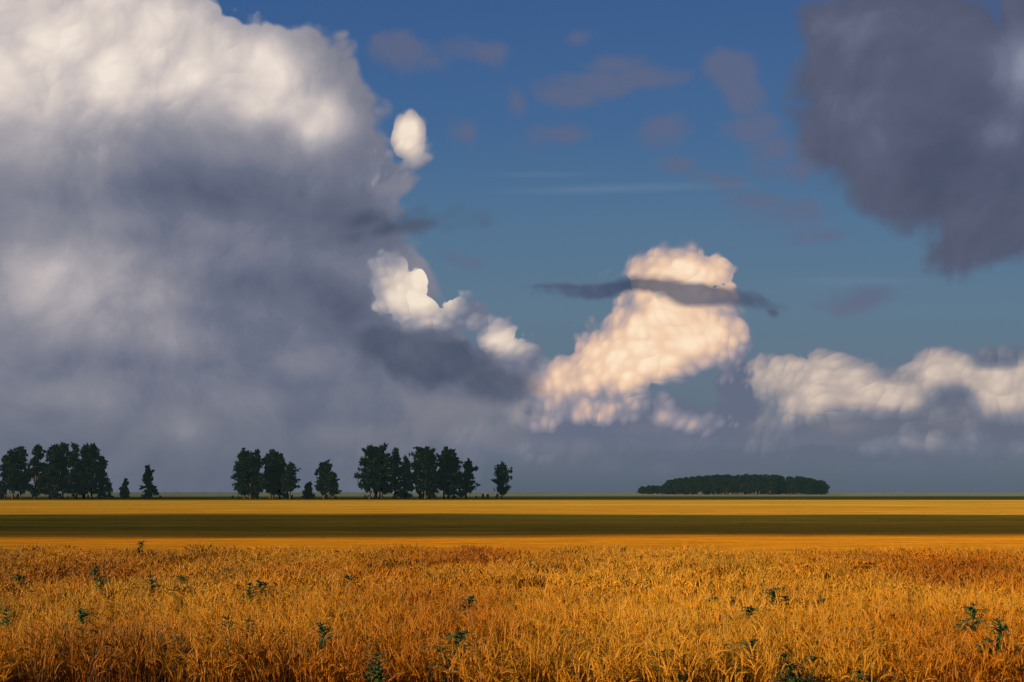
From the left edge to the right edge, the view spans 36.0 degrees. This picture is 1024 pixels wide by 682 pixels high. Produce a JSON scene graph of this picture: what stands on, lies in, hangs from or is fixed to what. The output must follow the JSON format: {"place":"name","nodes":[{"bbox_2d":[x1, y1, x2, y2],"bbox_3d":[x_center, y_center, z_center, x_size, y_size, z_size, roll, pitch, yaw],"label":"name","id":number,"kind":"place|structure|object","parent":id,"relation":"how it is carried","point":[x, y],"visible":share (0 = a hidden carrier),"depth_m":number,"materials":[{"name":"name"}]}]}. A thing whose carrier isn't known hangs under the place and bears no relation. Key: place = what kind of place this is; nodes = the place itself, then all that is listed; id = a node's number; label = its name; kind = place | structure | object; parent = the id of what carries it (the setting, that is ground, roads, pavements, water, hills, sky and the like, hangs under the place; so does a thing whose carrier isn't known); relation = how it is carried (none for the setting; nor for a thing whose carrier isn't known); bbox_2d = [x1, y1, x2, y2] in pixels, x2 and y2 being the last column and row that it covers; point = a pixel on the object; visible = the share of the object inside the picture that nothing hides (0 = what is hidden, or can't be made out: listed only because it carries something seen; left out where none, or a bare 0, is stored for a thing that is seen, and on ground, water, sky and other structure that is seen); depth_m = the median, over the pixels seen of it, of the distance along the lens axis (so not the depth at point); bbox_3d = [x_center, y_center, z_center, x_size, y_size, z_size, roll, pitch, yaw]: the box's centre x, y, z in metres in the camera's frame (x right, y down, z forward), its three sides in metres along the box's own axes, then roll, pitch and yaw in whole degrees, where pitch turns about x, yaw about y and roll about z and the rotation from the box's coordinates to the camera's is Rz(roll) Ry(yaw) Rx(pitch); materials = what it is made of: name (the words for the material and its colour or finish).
{"place":"outdoors","nodes":[
{"label":"outdoors","id":0,"kind":"place"},
{"bbox_2d":[0,0,1023,491],"bbox_3d":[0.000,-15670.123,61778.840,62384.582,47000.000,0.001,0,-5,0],"label":"sky","id":1,"kind":"structure","parent":0,"point":[584,244],"depth_m":60653.99,"materials":[{"name":"blue"}]},
{"bbox_2d":[0,574,1023,681],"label":"wheat field","id":2,"kind":"structure","parent":0,"point":[612,644],"depth_m":10.88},
{"bbox_2d":[0,492,1023,677],"bbox_3d":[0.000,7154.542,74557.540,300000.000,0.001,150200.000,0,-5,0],"label":"ground","id":3,"kind":"structure","parent":0,"point":[531,521],"depth_m":94.47,"materials":[{"name":"yellow plant"}]},
{"bbox_2d":[0,454,9,498],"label":"tree","id":4,"kind":"object","parent":3,"relation":"on","point":[3,489],"visible":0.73,"depth_m":418.81,"materials":[{"name":"green plant"}]},
{"bbox_2d":[0,448,27,498],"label":"tree","id":5,"kind":"object","parent":3,"relation":"on","point":[11,460],"visible":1,"depth_m":415.65,"materials":[{"name":"green plant"}]},
{"bbox_2d":[15,445,31,498],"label":"tree","id":6,"kind":"object","parent":3,"relation":"on","point":[22,453],"visible":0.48,"depth_m":428.16,"materials":[{"name":"green plant"}]},
{"bbox_2d":[20,443,48,498],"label":"tree","id":7,"kind":"object","parent":3,"relation":"on","point":[36,489],"visible":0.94,"depth_m":416.61,"materials":[{"name":"green plant"}]},
{"bbox_2d":[42,445,53,498],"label":"tree","id":8,"kind":"object","parent":3,"relation":"on","point":[48,452],"visible":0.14,"depth_m":427.05,"materials":[{"name":"green plant"}]},
{"bbox_2d":[39,444,68,498],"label":"tree","id":9,"kind":"object","parent":3,"relation":"on","point":[57,484],"visible":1,"depth_m":407.76,"materials":[{"name":"green plant"}]},
{"bbox_2d":[48,441,71,498],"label":"tree","id":10,"kind":"object","parent":3,"relation":"on","point":[64,449],"visible":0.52,"depth_m":423.01,"materials":[{"name":"green plant"}]},
{"bbox_2d":[61,441,88,498],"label":"tree","id":11,"kind":"object","parent":3,"relation":"on","point":[76,489],"visible":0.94,"depth_m":414.40,"materials":[{"name":"green plant"}]},
{"bbox_2d":[73,442,97,498],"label":"tree","id":12,"kind":"object","parent":3,"relation":"on","point":[83,451],"visible":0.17,"depth_m":428.92,"materials":[{"name":"green plant"}]},
{"bbox_2d":[75,442,105,498],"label":"tree","id":13,"kind":"object","parent":3,"relation":"on","point":[90,483],"visible":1,"depth_m":411.63,"materials":[{"name":"green plant"}]},
{"bbox_2d":[90,455,114,498],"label":"tree","id":14,"kind":"object","parent":3,"relation":"on","point":[101,490],"visible":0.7,"depth_m":429.57,"materials":[{"name":"green plant"}]},
{"bbox_2d":[118,478,129,498],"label":"tree","id":15,"kind":"object","parent":3,"relation":"on","point":[124,491],"visible":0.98,"depth_m":415.20,"materials":[{"name":"green plant"}]},
{"bbox_2d":[139,465,159,498],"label":"tree","id":16,"kind":"object","parent":3,"relation":"on","point":[147,479],"visible":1,"depth_m":427.16,"materials":[{"name":"green plant"}]},
{"bbox_2d":[230,447,263,498],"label":"tree","id":17,"kind":"object","parent":3,"relation":"on","point":[243,452],"visible":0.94,"depth_m":409.70,"materials":[{"name":"green plant"}]},
{"bbox_2d":[231,451,264,498],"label":"tree","id":18,"kind":"object","parent":3,"relation":"on","point":[253,480],"visible":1,"depth_m":408.90,"materials":[{"name":"green plant"}]},
{"bbox_2d":[251,448,265,498],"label":"tree","id":19,"kind":"object","parent":3,"relation":"on","point":[257,456],"visible":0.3,"depth_m":427.92,"materials":[{"name":"green plant"}]},
{"bbox_2d":[260,451,277,498],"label":"tree","id":20,"kind":"object","parent":3,"relation":"on","point":[270,473],"visible":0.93,"depth_m":417.76,"materials":[{"name":"green plant"}]},
{"bbox_2d":[259,449,278,498],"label":"tree","id":21,"kind":"object","parent":3,"relation":"on","point":[261,483],"visible":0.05,"depth_m":425.92,"materials":[{"name":"green plant"}]},
{"bbox_2d":[266,453,288,498],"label":"tree","id":22,"kind":"object","parent":3,"relation":"on","point":[277,485],"visible":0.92,"depth_m":414.69,"materials":[{"name":"green plant"}]},
{"bbox_2d":[280,462,300,498],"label":"tree","id":23,"kind":"object","parent":3,"relation":"on","point":[290,481],"visible":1,"depth_m":410.49,"materials":[{"name":"green plant"}]},
{"bbox_2d":[301,481,314,498],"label":"tree","id":24,"kind":"object","parent":3,"relation":"on","point":[308,493],"visible":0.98,"depth_m":422.61,"materials":[{"name":"green plant"}]},
{"bbox_2d":[314,459,332,498],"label":"tree","id":25,"kind":"object","parent":3,"relation":"on","point":[324,466],"visible":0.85,"depth_m":412.71,"materials":[{"name":"green plant"}]},
{"bbox_2d":[322,472,341,498],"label":"tree","id":26,"kind":"object","parent":3,"relation":"on","point":[332,486],"visible":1,"depth_m":406.95,"materials":[{"name":"green plant"}]},
{"bbox_2d":[353,444,382,498],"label":"tree","id":27,"kind":"object","parent":3,"relation":"on","point":[370,452],"visible":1,"depth_m":407.62,"materials":[{"name":"green plant"}]},
{"bbox_2d":[361,446,388,497],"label":"tree","id":28,"kind":"object","parent":3,"relation":"on","point":[375,491],"visible":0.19,"depth_m":423.11,"materials":[{"name":"green plant"}]},
{"bbox_2d":[371,442,396,498],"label":"tree","id":29,"kind":"object","parent":3,"relation":"on","point":[385,465],"visible":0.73,"depth_m":419.28,"materials":[{"name":"green plant"}]},
{"bbox_2d":[383,446,408,498],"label":"tree","id":30,"kind":"object","parent":3,"relation":"on","point":[394,484],"visible":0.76,"depth_m":423.49,"materials":[{"name":"green plant"}]},
{"bbox_2d":[396,455,414,498],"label":"tree","id":31,"kind":"object","parent":3,"relation":"on","point":[405,471],"visible":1,"depth_m":413.50,"materials":[{"name":"green plant"}]},
{"bbox_2d":[408,446,429,498],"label":"tree","id":32,"kind":"object","parent":3,"relation":"on","point":[416,464],"visible":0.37,"depth_m":424.61,"materials":[{"name":"green plant"}]},
{"bbox_2d":[415,445,440,498],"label":"tree","id":33,"kind":"object","parent":3,"relation":"on","point":[426,460],"visible":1,"depth_m":411.16,"materials":[{"name":"green plant"}]},
{"bbox_2d":[419,447,441,498],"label":"tree","id":34,"kind":"object","parent":3,"relation":"on","point":[430,494],"visible":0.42,"depth_m":416.49,"materials":[{"name":"green plant"}]},
{"bbox_2d":[435,447,462,498],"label":"tree","id":35,"kind":"object","parent":3,"relation":"on","point":[447,459],"visible":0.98,"depth_m":415.61,"materials":[{"name":"green plant"}]},
{"bbox_2d":[436,446,462,498],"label":"tree","id":36,"kind":"object","parent":3,"relation":"on","point":[439,460],"visible":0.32,"depth_m":420.76,"materials":[{"name":"green plant"}]},
{"bbox_2d":[442,450,466,498],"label":"tree","id":37,"kind":"object","parent":3,"relation":"on","point":[454,491],"visible":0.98,"depth_m":416.33,"materials":[{"name":"green plant"}]},
{"bbox_2d":[456,458,480,498],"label":"tree","id":38,"kind":"object","parent":3,"relation":"on","point":[467,475],"visible":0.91,"depth_m":422.23,"materials":[{"name":"green plant"}]},
{"bbox_2d":[0,625,985,681],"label":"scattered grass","id":39,"kind":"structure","parent":3,"relation":"on","point":[559,668],"depth_m":9.78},
{"bbox_2d":[490,461,512,498],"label":"tree","id":40,"kind":"object","parent":3,"relation":"on","point":[502,479],"visible":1,"depth_m":426.10,"materials":[{"name":"green plant"}]},
{"bbox_2d":[0,540,1023,681],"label":"weeds","id":41,"kind":"object","parent":3,"relation":"on","point":[461,637],"visible":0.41,"depth_m":10.35,"materials":[{"name":"green plant"}]},
{"bbox_2d":[645,486,653,493],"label":"tree","id":42,"kind":"object","parent":3,"relation":"on","point":[649,489],"visible":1,"depth_m":1263.69,"materials":[{"name":"green plant"}]},
{"bbox_2d":[660,483,669,493],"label":"tree","id":43,"kind":"object","parent":3,"relation":"on","point":[664,490],"visible":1,"depth_m":1202.90,"materials":[{"name":"green plant"}]},
{"bbox_2d":[666,481,673,493],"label":"tree","id":44,"kind":"object","parent":3,"relation":"on","point":[669,488],"visible":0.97,"depth_m":1201.69,"materials":[{"name":"green plant"}]},
{"bbox_2d":[668,480,677,493],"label":"tree","id":45,"kind":"object","parent":3,"relation":"on","point":[672,492],"visible":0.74,"depth_m":1203.44,"materials":[{"name":"green plant"}]},
{"bbox_2d":[672,480,685,494],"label":"tree","id":46,"kind":"object","parent":3,"relation":"on","point":[678,489],"visible":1,"depth_m":1170.93,"materials":[{"name":"green plant"}]},
{"bbox_2d":[675,478,688,493],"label":"tree","id":47,"kind":"object","parent":3,"relation":"on","point":[683,481],"visible":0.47,"depth_m":1195.33,"materials":[{"name":"green plant"}]},
{"bbox_2d":[684,477,696,494],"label":"tree","id":48,"kind":"object","parent":3,"relation":"on","point":[690,488],"visible":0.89,"depth_m":1185.75,"materials":[{"name":"green plant"}]},
{"bbox_2d":[691,476,709,494],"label":"tree","id":49,"kind":"object","parent":3,"relation":"on","point":[700,485],"visible":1,"depth_m":1172.08,"materials":[{"name":"green plant"}]},
{"bbox_2d":[702,477,710,493],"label":"tree","id":50,"kind":"object","parent":3,"relation":"on","point":[707,481],"visible":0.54,"depth_m":1201.04,"materials":[{"name":"green plant"}]},
{"bbox_2d":[705,478,721,494],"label":"tree","id":51,"kind":"object","parent":3,"relation":"on","point":[712,486],"visible":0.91,"depth_m":1180.75,"materials":[{"name":"green plant"}]},
{"bbox_2d":[709,476,722,494],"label":"tree","id":52,"kind":"object","parent":3,"relation":"on","point":[716,487],"visible":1,"depth_m":1173.31,"materials":[{"name":"green plant"}]},
{"bbox_2d":[720,475,731,493],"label":"tree","id":53,"kind":"object","parent":3,"relation":"on","point":[725,484],"visible":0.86,"depth_m":1222.87,"materials":[{"name":"green plant"}]},
{"bbox_2d":[722,474,732,493],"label":"tree","id":54,"kind":"object","parent":3,"relation":"on","point":[730,476],"visible":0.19,"depth_m":1259.03,"materials":[{"name":"green plant"}]},
{"bbox_2d":[730,474,738,493],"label":"tree","id":55,"kind":"object","parent":3,"relation":"on","point":[734,487],"visible":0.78,"depth_m":1193.07,"materials":[{"name":"green plant"}]},
{"bbox_2d":[732,475,750,494],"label":"tree","id":56,"kind":"object","parent":3,"relation":"on","point":[741,485],"visible":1,"depth_m":1182.81,"materials":[{"name":"green plant"}]},
{"bbox_2d":[745,475,754,493],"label":"tree","id":57,"kind":"object","parent":3,"relation":"on","point":[748,479],"visible":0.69,"depth_m":1232.19,"materials":[{"name":"green plant"}]},
{"bbox_2d":[750,474,760,492],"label":"tree","id":58,"kind":"object","parent":3,"relation":"on","point":[754,479],"visible":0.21,"depth_m":1191.45,"materials":[{"name":"green plant"}]},
{"bbox_2d":[750,475,766,494],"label":"tree","id":59,"kind":"object","parent":3,"relation":"on","point":[757,485],"visible":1,"depth_m":1175.80,"materials":[{"name":"green plant"}]},
{"bbox_2d":[757,476,767,494],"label":"tree","id":60,"kind":"object","parent":3,"relation":"on","point":[765,482],"visible":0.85,"depth_m":1182.89,"materials":[{"name":"green plant"}]},
{"bbox_2d":[764,476,776,494],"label":"tree","id":61,"kind":"object","parent":3,"relation":"on","point":[769,487],"visible":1,"depth_m":1165.61,"materials":[{"name":"green plant"}]},
{"bbox_2d":[773,475,785,494],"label":"tree","id":62,"kind":"object","parent":3,"relation":"on","point":[779,488],"visible":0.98,"depth_m":1174.15,"materials":[{"name":"green plant"}]},
{"bbox_2d":[774,476,787,494],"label":"tree","id":63,"kind":"object","parent":3,"relation":"on","point":[786,486],"visible":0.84,"depth_m":1181.99,"materials":[{"name":"green plant"}]},
{"bbox_2d":[775,476,787,494],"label":"tree","id":64,"kind":"object","parent":3,"relation":"on","point":[781,484],"visible":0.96,"depth_m":1176.69,"materials":[{"name":"green plant"}]},
{"bbox_2d":[786,476,791,490],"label":"tree","id":65,"kind":"object","parent":3,"relation":"on","point":[789,479],"visible":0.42,"depth_m":1271.81,"materials":[{"name":"green plant"}]},
{"bbox_2d":[787,478,796,493],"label":"tree","id":66,"kind":"object","parent":3,"relation":"on","point":[791,489],"visible":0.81,"depth_m":1239.89,"materials":[{"name":"green plant"}]},
{"bbox_2d":[793,478,806,494],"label":"tree","id":67,"kind":"object","parent":3,"relation":"on","point":[799,487],"visible":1,"depth_m":1175.59,"materials":[{"name":"green plant"}]},
{"bbox_2d":[803,478,814,494],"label":"tree","id":68,"kind":"object","parent":3,"relation":"on","point":[807,480],"visible":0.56,"depth_m":1180.37,"materials":[{"name":"green plant"}]},
{"bbox_2d":[806,481,816,494],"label":"tree","id":69,"kind":"object","parent":3,"relation":"on","point":[811,484],"visible":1,"depth_m":1163.55,"materials":[{"name":"green plant"}]},
{"bbox_2d":[814,480,819,493],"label":"tree","id":70,"kind":"object","parent":3,"relation":"on","point":[816,482],"visible":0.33,"depth_m":1202.75,"materials":[{"name":"green plant"}]},
{"bbox_2d":[815,480,828,494],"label":"tree","id":71,"kind":"object","parent":3,"relation":"on","point":[819,482],"visible":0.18,"depth_m":1187.47,"materials":[{"name":"green plant"}]},
{"bbox_2d":[817,482,829,494],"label":"tree","id":72,"kind":"object","parent":3,"relation":"on","point":[822,487],"visible":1,"depth_m":1169.80,"materials":[{"name":"green plant"}]},
{"bbox_2d":[0,540,1023,636],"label":"wheat field","id":73,"kind":"structure","parent":0,"point":[618,566],"depth_m":20.03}
]}

